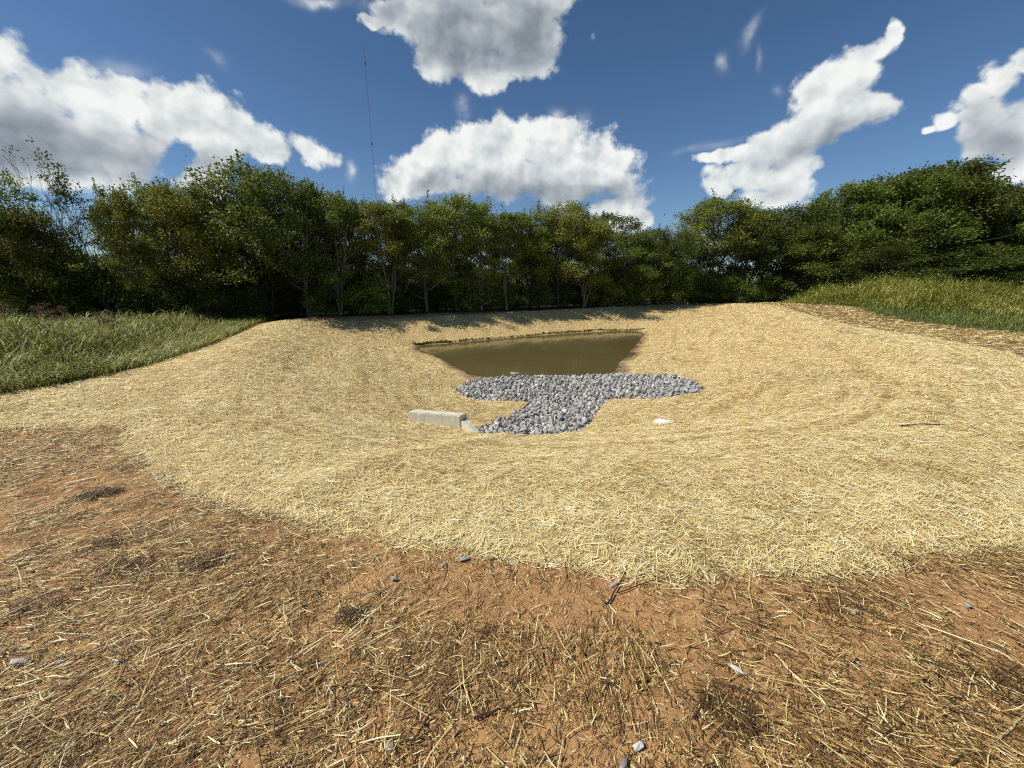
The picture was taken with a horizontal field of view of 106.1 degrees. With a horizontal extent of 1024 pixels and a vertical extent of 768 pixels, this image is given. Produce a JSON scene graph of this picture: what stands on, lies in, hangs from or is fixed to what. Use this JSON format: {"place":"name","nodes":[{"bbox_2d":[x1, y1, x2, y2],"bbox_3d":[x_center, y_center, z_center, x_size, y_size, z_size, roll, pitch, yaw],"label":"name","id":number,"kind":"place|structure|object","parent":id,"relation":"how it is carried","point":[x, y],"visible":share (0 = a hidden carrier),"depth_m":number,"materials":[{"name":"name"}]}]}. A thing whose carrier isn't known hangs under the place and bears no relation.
{"place":"outdoors","nodes":[
{"label":"outdoors","id":0,"kind":"place"},
{"bbox_2d":[26,301,54,335],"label":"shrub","id":1,"kind":"object","parent":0,"point":[42,316],"depth_m":8.68,"materials":[{"name":"plant"}]},
{"bbox_2d":[51,305,70,321],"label":"grass plant","id":2,"kind":"object","parent":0,"point":[61,317],"depth_m":9.23,"materials":[{"name":"plant"}]},
{"bbox_2d":[0,304,273,393],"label":"tall grass","id":3,"kind":"structure","parent":0,"point":[135,340],"depth_m":8.07,"materials":[{"name":"green plant"}]},
{"bbox_2d":[0,283,1023,767],"bbox_3d":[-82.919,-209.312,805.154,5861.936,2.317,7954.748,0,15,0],"label":"ground","id":4,"kind":"structure","parent":0,"point":[368,581],"depth_m":1.79,"materials":[{"name":"soil"}]},
{"bbox_2d":[9,657,30,663],"bbox_3d":[-2.134,1.201,1.673,0.062,0.020,0.029,4,2,-30],"label":"stone","id":5,"kind":"object","parent":4,"relation":"on","point":[15,661],"visible":0.96,"depth_m":1.67,"materials":[{"name":"stone"}]},
{"bbox_2d":[0,167,75,310],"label":"tree","id":6,"kind":"object","parent":4,"relation":"on","point":[2,205],"visible":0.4,"depth_m":12.65,"materials":[{"name":"green plant"}]},
{"bbox_2d":[0,200,101,320],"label":"tree","id":7,"kind":"object","parent":4,"relation":"on","point":[10,248],"visible":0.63,"depth_m":12.49,"materials":[{"name":"green plant"}]},
{"bbox_2d":[0,258,108,319],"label":"shrub","id":8,"kind":"object","parent":4,"relation":"on","point":[40,291],"visible":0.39,"depth_m":12.85,"materials":[{"name":"green plant"}]},
{"bbox_2d":[1,136,114,311],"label":"tree","id":9,"kind":"object","parent":4,"relation":"on","point":[61,190],"visible":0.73,"depth_m":12.76,"materials":[{"name":"green plant"}]},
{"bbox_2d":[59,286,123,317],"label":"shrub","id":10,"kind":"object","parent":4,"relation":"on","point":[90,301],"visible":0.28,"depth_m":13.60,"materials":[{"name":"green plant"}]},
{"bbox_2d":[38,264,165,318],"bbox_3d":[-14.558,-3.143,13.983,3.292,2.485,2.954,-8,17,-28],"label":"shrub","id":11,"kind":"object","parent":4,"relation":"on","point":[104,292],"visible":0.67,"depth_m":13.46,"materials":[{"name":"green plant"}]},
{"bbox_2d":[83,177,160,316],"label":"tree","id":12,"kind":"object","parent":4,"relation":"on","point":[120,216],"visible":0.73,"depth_m":13.49,"materials":[{"name":"green plant"}]},
{"bbox_2d":[83,199,171,275],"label":"tree","id":13,"kind":"object","parent":4,"relation":"on","point":[108,255],"visible":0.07,"depth_m":15.68,"materials":[{"name":"green plant"}]},
{"bbox_2d":[100,268,199,316],"bbox_3d":[-14.063,-3.505,15.360,3.068,2.473,3.420,1,15,4],"label":"shrub","id":14,"kind":"object","parent":4,"relation":"on","point":[151,289],"visible":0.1,"depth_m":15.01,"materials":[{"name":"green plant"}]},
{"bbox_2d":[72,172,229,315],"bbox_3d":[-12.592,-4.948,14.709,4.062,5.555,4.219,2,15,9],"label":"tree","id":15,"kind":"object","parent":4,"relation":"on","point":[167,264],"visible":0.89,"depth_m":13.87,"materials":[{"name":"green plant"}]},
{"bbox_2d":[131,194,214,288],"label":"tree","id":16,"kind":"object","parent":4,"relation":"on","point":[154,253],"visible":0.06,"depth_m":15.45,"materials":[{"name":"green plant"}]},
{"bbox_2d":[144,265,231,319],"bbox_3d":[-12.532,-3.289,14.862,2.792,2.660,2.539,13,19,40],"label":"shrub","id":17,"kind":"object","parent":4,"relation":"on","point":[173,297],"visible":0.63,"depth_m":14.48,"materials":[{"name":"green plant"}]},
{"bbox_2d":[148,268,240,316],"bbox_3d":[-13.269,-3.853,16.589,3.674,2.523,3.296,-5,16,-19],"label":"shrub","id":18,"kind":"object","parent":4,"relation":"on","point":[221,290],"visible":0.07,"depth_m":16.21,"materials":[{"name":"green plant"}]},
{"bbox_2d":[160,177,243,311],"bbox_3d":[-12.371,-5.281,15.707,2.646,5.709,2.702,-3,15,-12],"label":"tree","id":19,"kind":"object","parent":4,"relation":"on","point":[196,196],"visible":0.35,"depth_m":15.16,"materials":[{"name":"green plant"}]},
{"bbox_2d":[191,291,244,323],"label":"shrub","id":20,"kind":"object","parent":4,"relation":"on","point":[210,303],"visible":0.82,"depth_m":14.82,"materials":[{"name":"green plant"}]},
{"bbox_2d":[192,196,253,316],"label":"tree","id":21,"kind":"object","parent":4,"relation":"on","point":[218,245],"visible":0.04,"depth_m":17.01,"materials":[{"name":"green plant"}]},
{"bbox_2d":[219,281,259,316],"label":"shrub","id":22,"kind":"object","parent":4,"relation":"on","point":[233,288],"visible":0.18,"depth_m":17.26,"materials":[{"name":"green plant"}]},
{"bbox_2d":[229,286,280,319],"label":"shrub","id":23,"kind":"object","parent":4,"relation":"on","point":[252,297],"visible":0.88,"depth_m":15.91,"materials":[{"name":"green plant"}]},
{"bbox_2d":[225,174,286,314],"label":"tree","id":24,"kind":"object","parent":4,"relation":"on","point":[253,243],"visible":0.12,"depth_m":17.21,"materials":[{"name":"green plant"}]},
{"bbox_2d":[174,149,350,319],"bbox_3d":[-10.532,-6.154,17.031,7.074,6.761,6.810,14,20,42],"label":"tree","id":25,"kind":"object","parent":4,"relation":"on","point":[232,267],"visible":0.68,"depth_m":15.15,"materials":[{"name":"green plant"}]},
{"bbox_2d":[232,168,356,316],"bbox_3d":[-9.133,-5.678,16.271,4.456,6.046,4.401,2,15,7],"label":"tree","id":26,"kind":"object","parent":4,"relation":"on","point":[294,224],"visible":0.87,"depth_m":15.66,"materials":[{"name":"green plant"}]},
{"bbox_2d":[258,207,336,312],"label":"tree","id":27,"kind":"object","parent":4,"relation":"on","point":[300,284],"visible":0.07,"depth_m":17.71,"materials":[{"name":"green plant"}]},
{"bbox_2d":[268,275,329,317],"bbox_3d":[-9.914,-4.112,18.272,2.672,2.156,2.979,0,15,-1],"label":"shrub","id":28,"kind":"object","parent":4,"relation":"on","point":[300,295],"visible":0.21,"depth_m":17.92,"materials":[{"name":"green plant"}]},
{"bbox_2d":[299,284,337,316],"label":"shrub","id":29,"kind":"object","parent":4,"relation":"on","point":[320,296],"visible":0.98,"depth_m":16.46,"materials":[{"name":"green plant"}]},
{"bbox_2d":[293,184,372,315],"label":"tree","id":30,"kind":"object","parent":4,"relation":"on","point":[339,206],"visible":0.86,"depth_m":16.43,"materials":[{"name":"green plant"}]},
{"bbox_2d":[318,282,360,315],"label":"shrub","id":31,"kind":"object","parent":4,"relation":"on","point":[333,303],"visible":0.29,"depth_m":18.50,"materials":[{"name":"green plant"}]},
{"bbox_2d":[319,217,381,313],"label":"tree","id":32,"kind":"object","parent":4,"relation":"on","point":[360,266],"visible":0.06,"depth_m":19.84,"materials":[{"name":"green plant"}]},
{"bbox_2d":[325,270,379,315],"bbox_3d":[-8.136,-4.539,19.695,3.528,2.629,2.999,-7,16,-24],"label":"shrub","id":33,"kind":"object","parent":4,"relation":"on","point":[352,281],"visible":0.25,"depth_m":19.31,"materials":[{"name":"green plant"}]},
{"bbox_2d":[335,194,379,314],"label":"tree","id":34,"kind":"object","parent":4,"relation":"on","point":[362,271],"visible":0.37,"depth_m":17.79,"materials":[{"name":"green plant"}]},
{"bbox_2d":[334,275,398,314],"bbox_3d":[-6.471,-3.992,17.418,2.522,1.971,2.810,3,15,13],"label":"shrub","id":35,"kind":"object","parent":4,"relation":"on","point":[379,299],"visible":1,"depth_m":17.30,"materials":[{"name":"green plant"}]},
{"bbox_2d":[347,197,419,313],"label":"tree","id":36,"kind":"object","parent":4,"relation":"on","point":[388,215],"visible":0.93,"depth_m":17.08,"materials":[{"name":"green plant"}]},
{"bbox_2d":[347,226,419,311],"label":"tree","id":37,"kind":"object","parent":4,"relation":"on","point":[371,274],"visible":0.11,"depth_m":19.68,"materials":[{"name":"green plant"}]},
{"bbox_2d":[374,291,404,314],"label":"shrub","id":38,"kind":"object","parent":4,"relation":"on","point":[386,310],"visible":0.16,"depth_m":19.58,"materials":[{"name":"green plant"}]},
{"bbox_2d":[371,194,416,312],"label":"tree","id":39,"kind":"object","parent":4,"relation":"on","point":[401,204],"visible":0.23,"depth_m":18.92,"materials":[{"name":"green plant"}]},
{"bbox_2d":[380,284,422,313],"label":"shrub","id":40,"kind":"object","parent":4,"relation":"on","point":[403,294],"visible":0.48,"depth_m":19.92,"materials":[{"name":"green plant"}]},
{"bbox_2d":[374,199,459,311],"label":"tree","id":41,"kind":"object","parent":4,"relation":"on","point":[425,268],"visible":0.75,"depth_m":18.11,"materials":[{"name":"green plant"}]},
{"bbox_2d":[400,280,444,313],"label":"shrub","id":42,"kind":"object","parent":4,"relation":"on","point":[414,289],"visible":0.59,"depth_m":20.15,"materials":[{"name":"green plant"}]},
{"bbox_2d":[404,226,465,292],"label":"tree","id":43,"kind":"object","parent":4,"relation":"on","point":[432,260],"visible":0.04,"depth_m":22.04,"materials":[{"name":"green plant"}]},
{"bbox_2d":[414,278,460,311],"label":"shrub","id":44,"kind":"object","parent":4,"relation":"on","point":[436,301],"visible":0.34,"depth_m":20.53,"materials":[{"name":"green plant"}]},
{"bbox_2d":[408,409,478,431],"bbox_3d":[-0.919,0.885,5.840,1.290,0.900,0.289,6,16,21],"label":"headwall","id":45,"kind":"object","parent":4,"relation":"on","point":[454,419],"visible":0.32,"depth_m":5.75,"materials":[{"name":"concrete"}]},
{"bbox_2d":[414,190,496,310],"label":"tree","id":46,"kind":"object","parent":4,"relation":"on","point":[449,216],"visible":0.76,"depth_m":18.66,"materials":[{"name":"green plant"}]},
{"bbox_2d":[435,276,478,310],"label":"shrub","id":47,"kind":"object","parent":4,"relation":"on","point":[447,306],"visible":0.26,"depth_m":20.63,"materials":[{"name":"green plant"}]},
{"bbox_2d":[437,269,492,310],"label":"shrub","id":48,"kind":"object","parent":4,"relation":"on","point":[464,303],"visible":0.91,"depth_m":19.84,"materials":[{"name":"green plant"}]},
{"bbox_2d":[448,212,499,308],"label":"tree","id":49,"kind":"object","parent":4,"relation":"on","point":[457,268],"visible":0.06,"depth_m":22.74,"materials":[{"name":"green plant"}]},
{"bbox_2d":[446,196,508,309],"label":"tree","id":50,"kind":"object","parent":4,"relation":"on","point":[479,235],"visible":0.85,"depth_m":19.49,"materials":[{"name":"green plant"}]},
{"bbox_2d":[472,287,494,309],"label":"shrub","id":51,"kind":"object","parent":4,"relation":"on","point":[486,306],"visible":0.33,"depth_m":22.53,"materials":[{"name":"green plant"}]},
{"bbox_2d":[474,706,504,719],"bbox_3d":[-0.084,1.263,1.480,0.128,0.011,0.013,-5,15,-17],"label":"stick","id":52,"kind":"object","parent":4,"relation":"on","point":[486,713],"visible":1,"depth_m":1.48,"materials":[{"name":"brown wood"}]},
{"bbox_2d":[468,266,524,305],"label":"shrub","id":53,"kind":"object","parent":4,"relation":"on","point":[501,271],"visible":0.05,"depth_m":26.83,"materials":[{"name":"green plant"}]},
{"bbox_2d":[488,278,525,309],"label":"shrub","id":54,"kind":"object","parent":4,"relation":"on","point":[511,289],"visible":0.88,"depth_m":21.39,"materials":[{"name":"green plant"}]},
{"bbox_2d":[0,379,1023,767],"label":"loose straw","id":55,"kind":"object","parent":4,"relation":"on","point":[730,715],"visible":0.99,"depth_m":1.68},
{"bbox_2d":[0,303,1023,590],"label":"straw mulch","id":56,"kind":"object","parent":4,"relation":"on","point":[782,439],"visible":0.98,"depth_m":4.13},
{"bbox_2d":[484,204,539,309],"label":"tree","id":57,"kind":"object","parent":4,"relation":"on","point":[508,219],"visible":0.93,"depth_m":19.80,"materials":[{"name":"green plant"}]},
{"bbox_2d":[497,281,527,308],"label":"shrub","id":58,"kind":"object","parent":4,"relation":"on","point":[520,290],"visible":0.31,"depth_m":23.32,"materials":[{"name":"green plant"}]},
{"bbox_2d":[488,236,549,308],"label":"tree","id":59,"kind":"object","parent":4,"relation":"on","point":[521,274],"visible":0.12,"depth_m":23.96,"materials":[{"name":"green plant"}]},
{"bbox_2d":[497,262,548,301],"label":"shrub","id":60,"kind":"object","parent":4,"relation":"on","point":[521,282],"visible":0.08,"depth_m":28.76,"materials":[{"name":"green plant"}]},
{"bbox_2d":[413,328,645,344],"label":"shore weeds","id":61,"kind":"object","parent":4,"relation":"on","point":[460,340],"visible":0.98,"depth_m":18.57,"materials":[{"name":"green plant"}]},
{"bbox_2d":[500,207,562,308],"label":"tree","id":62,"kind":"object","parent":4,"relation":"on","point":[538,250],"visible":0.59,"depth_m":20.99,"materials":[{"name":"green plant"}]},
{"bbox_2d":[523,280,557,308],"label":"shrub","id":63,"kind":"object","parent":4,"relation":"on","point":[536,298],"visible":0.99,"depth_m":21.45,"materials":[{"name":"green plant"}]},
{"bbox_2d":[522,219,591,286],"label":"tree","id":64,"kind":"object","parent":4,"relation":"on","point":[562,250],"visible":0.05,"depth_m":24.70,"materials":[{"name":"green plant"}]},
{"bbox_2d":[544,277,578,307],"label":"shrub","id":65,"kind":"object","parent":4,"relation":"on","point":[562,288],"visible":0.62,"depth_m":24.02,"materials":[{"name":"green plant"}]},
{"bbox_2d":[511,198,618,307],"bbox_3d":[2.472,-7.417,22.319,5.916,6.167,5.990,-1,15,-4],"label":"tree","id":66,"kind":"object","parent":4,"relation":"on","point":[568,221],"visible":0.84,"depth_m":21.21,"materials":[{"name":"green plant"}]},
{"bbox_2d":[455,371,704,435],"bbox_3d":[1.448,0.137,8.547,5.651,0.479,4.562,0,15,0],"label":"riprap bed","id":67,"kind":"object","parent":4,"relation":"on","point":[591,394],"visible":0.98,"depth_m":8.72,"materials":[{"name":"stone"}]},
{"bbox_2d":[560,278,600,306],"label":"shrub","id":68,"kind":"object","parent":4,"relation":"on","point":[574,304],"visible":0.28,"depth_m":25.91,"materials":[{"name":"green plant"}]},
{"bbox_2d":[575,279,600,306],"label":"shrub","id":69,"kind":"object","parent":4,"relation":"on","point":[579,298],"visible":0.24,"depth_m":25.58,"materials":[{"name":"green plant"}]},
{"bbox_2d":[558,209,626,306],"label":"tree","id":70,"kind":"object","parent":4,"relation":"on","point":[592,277],"visible":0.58,"depth_m":22.31,"materials":[{"name":"green plant"}]},
{"bbox_2d":[580,272,629,305],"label":"shrub","id":71,"kind":"object","parent":4,"relation":"on","point":[603,288],"visible":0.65,"depth_m":23.75,"materials":[{"name":"green plant"}]},
{"bbox_2d":[575,230,640,305],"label":"tree","id":72,"kind":"object","parent":4,"relation":"on","point":[608,253],"visible":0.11,"depth_m":25.49,"materials":[{"name":"green plant"}]},
{"bbox_2d":[593,210,645,305],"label":"tree","id":73,"kind":"object","parent":4,"relation":"on","point":[631,227],"visible":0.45,"depth_m":24.27,"materials":[{"name":"green plant"}]},
{"bbox_2d":[592,264,646,305],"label":"shrub","id":74,"kind":"object","parent":4,"relation":"on","point":[616,278],"visible":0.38,"depth_m":25.04,"materials":[{"name":"green plant"}]},
{"bbox_2d":[596,223,673,304],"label":"tree","id":75,"kind":"object","parent":4,"relation":"on","point":[635,251],"visible":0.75,"depth_m":23.80,"materials":[{"name":"green plant"}]},
{"bbox_2d":[615,260,668,305],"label":"shrub","id":76,"kind":"object","parent":4,"relation":"on","point":[634,274],"visible":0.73,"depth_m":23.94,"materials":[{"name":"green plant"}]},
{"bbox_2d":[628,223,689,303],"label":"tree","id":77,"kind":"object","parent":4,"relation":"on","point":[661,231],"visible":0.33,"depth_m":24.86,"materials":[{"name":"green plant"}]},
{"bbox_2d":[637,260,688,304],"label":"shrub","id":78,"kind":"object","parent":4,"relation":"on","point":[672,291],"visible":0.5,"depth_m":24.78,"materials":[{"name":"green plant"}]},
{"bbox_2d":[650,225,707,303],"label":"tree","id":79,"kind":"object","parent":4,"relation":"on","point":[689,254],"visible":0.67,"depth_m":25.18,"materials":[{"name":"green plant"}]},
{"bbox_2d":[659,267,701,303],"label":"shrub","id":80,"kind":"object","parent":4,"relation":"on","point":[688,276],"visible":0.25,"depth_m":26.55,"materials":[{"name":"green plant"}]},
{"bbox_2d":[657,242,723,302],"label":"tree","id":81,"kind":"object","parent":4,"relation":"on","point":[696,261],"visible":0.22,"depth_m":30.34,"materials":[{"name":"green plant"}]},
{"bbox_2d":[668,269,721,303],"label":"shrub","id":82,"kind":"object","parent":4,"relation":"on","point":[691,301],"visible":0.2,"depth_m":27.99,"materials":[{"name":"green plant"}]},
{"bbox_2d":[686,273,732,303],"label":"shrub","id":83,"kind":"object","parent":4,"relation":"on","point":[704,296],"visible":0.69,"depth_m":27.08,"materials":[{"name":"green plant"}]},
{"bbox_2d":[664,188,776,302],"bbox_3d":[14.511,-9.553,27.539,7.968,7.969,8.289,6,16,21],"label":"tree","id":84,"kind":"object","parent":4,"relation":"on","point":[707,220],"visible":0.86,"depth_m":26.15,"materials":[{"name":"green plant"}]},
{"bbox_2d":[697,226,771,302],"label":"tree","id":85,"kind":"object","parent":4,"relation":"on","point":[731,267],"visible":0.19,"depth_m":29.98,"materials":[{"name":"green plant"}]},
{"bbox_2d":[715,272,765,302],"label":"shrub","id":86,"kind":"object","parent":4,"relation":"on","point":[740,284],"visible":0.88,"depth_m":27.05,"materials":[{"name":"green plant"}]},
{"bbox_2d":[716,200,796,302],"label":"tree","id":87,"kind":"object","parent":4,"relation":"on","point":[747,253],"visible":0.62,"depth_m":26.53,"materials":[{"name":"green plant"}]},
{"bbox_2d":[746,280,778,302],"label":"shrub","id":88,"kind":"object","parent":4,"relation":"on","point":[770,295],"visible":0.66,"depth_m":27.12,"materials":[{"name":"green plant"}]},
{"bbox_2d":[740,223,804,300],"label":"tree","id":89,"kind":"object","parent":4,"relation":"on","point":[773,247],"visible":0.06,"depth_m":28.71,"materials":[{"name":"green plant"}]},
{"bbox_2d":[755,282,793,301],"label":"shrub","id":90,"kind":"object","parent":4,"relation":"on","point":[778,292],"visible":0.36,"depth_m":27.85,"materials":[{"name":"green plant"}]},
{"bbox_2d":[774,266,810,301],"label":"shrub","id":91,"kind":"object","parent":4,"relation":"on","point":[792,283],"visible":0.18,"depth_m":27.96,"materials":[{"name":"green plant"}]},
{"bbox_2d":[739,198,852,285],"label":"tree","id":92,"kind":"object","parent":4,"relation":"on","point":[803,220],"visible":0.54,"depth_m":26.70,"materials":[{"name":"green plant"}]},
{"bbox_2d":[742,219,869,300],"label":"tree","id":93,"kind":"object","parent":4,"relation":"on","point":[797,251],"visible":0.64,"depth_m":25.79,"materials":[{"name":"green plant"}]},
{"bbox_2d":[618,302,1023,356],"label":"straw litter","id":94,"kind":"object","parent":4,"relation":"on","point":[907,324],"visible":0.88,"depth_m":14.12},
{"bbox_2d":[778,179,918,288],"bbox_3d":[23.708,-9.816,27.185,9.168,8.588,7.800,8,17,28],"label":"tree","id":95,"kind":"object","parent":4,"relation":"on","point":[867,209],"visible":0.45,"depth_m":26.03,"materials":[{"name":"green plant"}]},
{"bbox_2d":[788,237,950,292],"bbox_3d":[23.211,-7.637,26.207,8.740,4.681,8.591,13,20,41],"label":"bush","id":96,"kind":"object","parent":4,"relation":"on","point":[899,248],"visible":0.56,"depth_m":24.25,"materials":[{"name":"green plant"}]},
{"bbox_2d":[771,262,1023,314],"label":"weeds","id":97,"kind":"object","parent":4,"relation":"on","point":[969,296],"visible":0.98,"depth_m":19.26,"materials":[{"name":"green plant"}]},
{"bbox_2d":[829,161,993,285],"bbox_3d":[27.666,-10.591,28.099,9.218,9.562,10.062,-7,16,-25],"label":"tree","id":98,"kind":"object","parent":4,"relation":"on","point":[910,180],"visible":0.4,"depth_m":25.09,"materials":[{"name":"green plant"}]},
{"bbox_2d":[873,239,1023,287],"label":"bush","id":99,"kind":"object","parent":4,"relation":"on","point":[963,252],"visible":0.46,"depth_m":24.24,"materials":[{"name":"green plant"}]},
{"bbox_2d":[895,154,1023,284],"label":"tree","id":100,"kind":"object","parent":4,"relation":"on","point":[977,172],"visible":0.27,"depth_m":25.16,"materials":[{"name":"green plant"}]},
{"bbox_2d":[943,177,1023,281],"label":"tree","id":101,"kind":"object","parent":4,"relation":"on","point":[1017,212],"visible":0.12,"depth_m":25.86,"materials":[{"name":"green plant"}]},
{"bbox_2d":[955,188,1023,286],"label":"tree","id":102,"kind":"object","parent":4,"relation":"on","point":[1001,216],"visible":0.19,"depth_m":25.48,"materials":[{"name":"green plant"}]},
{"bbox_2d":[995,715,1023,739],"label":"stick","id":103,"kind":"object","parent":4,"relation":"on","point":[1007,730],"visible":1,"depth_m":1.41,"materials":[{"name":"beige wood"}]},
{"bbox_2d":[0,0,1023,281],"label":"sky","id":104,"kind":"structure","parent":0,"point":[639,109],"materials":[{"name":"blue"}]},
{"bbox_2d":[419,332,641,377],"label":"pond water","id":105,"kind":"structure","parent":0,"point":[584,354],"depth_m":13.92,"materials":[{"name":"brown liquid"}]},
{"bbox_2d":[713,300,1023,333],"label":"turf grass","id":106,"kind":"structure","parent":0,"point":[1011,322],"depth_m":16.33,"materials":[{"name":"plant"}]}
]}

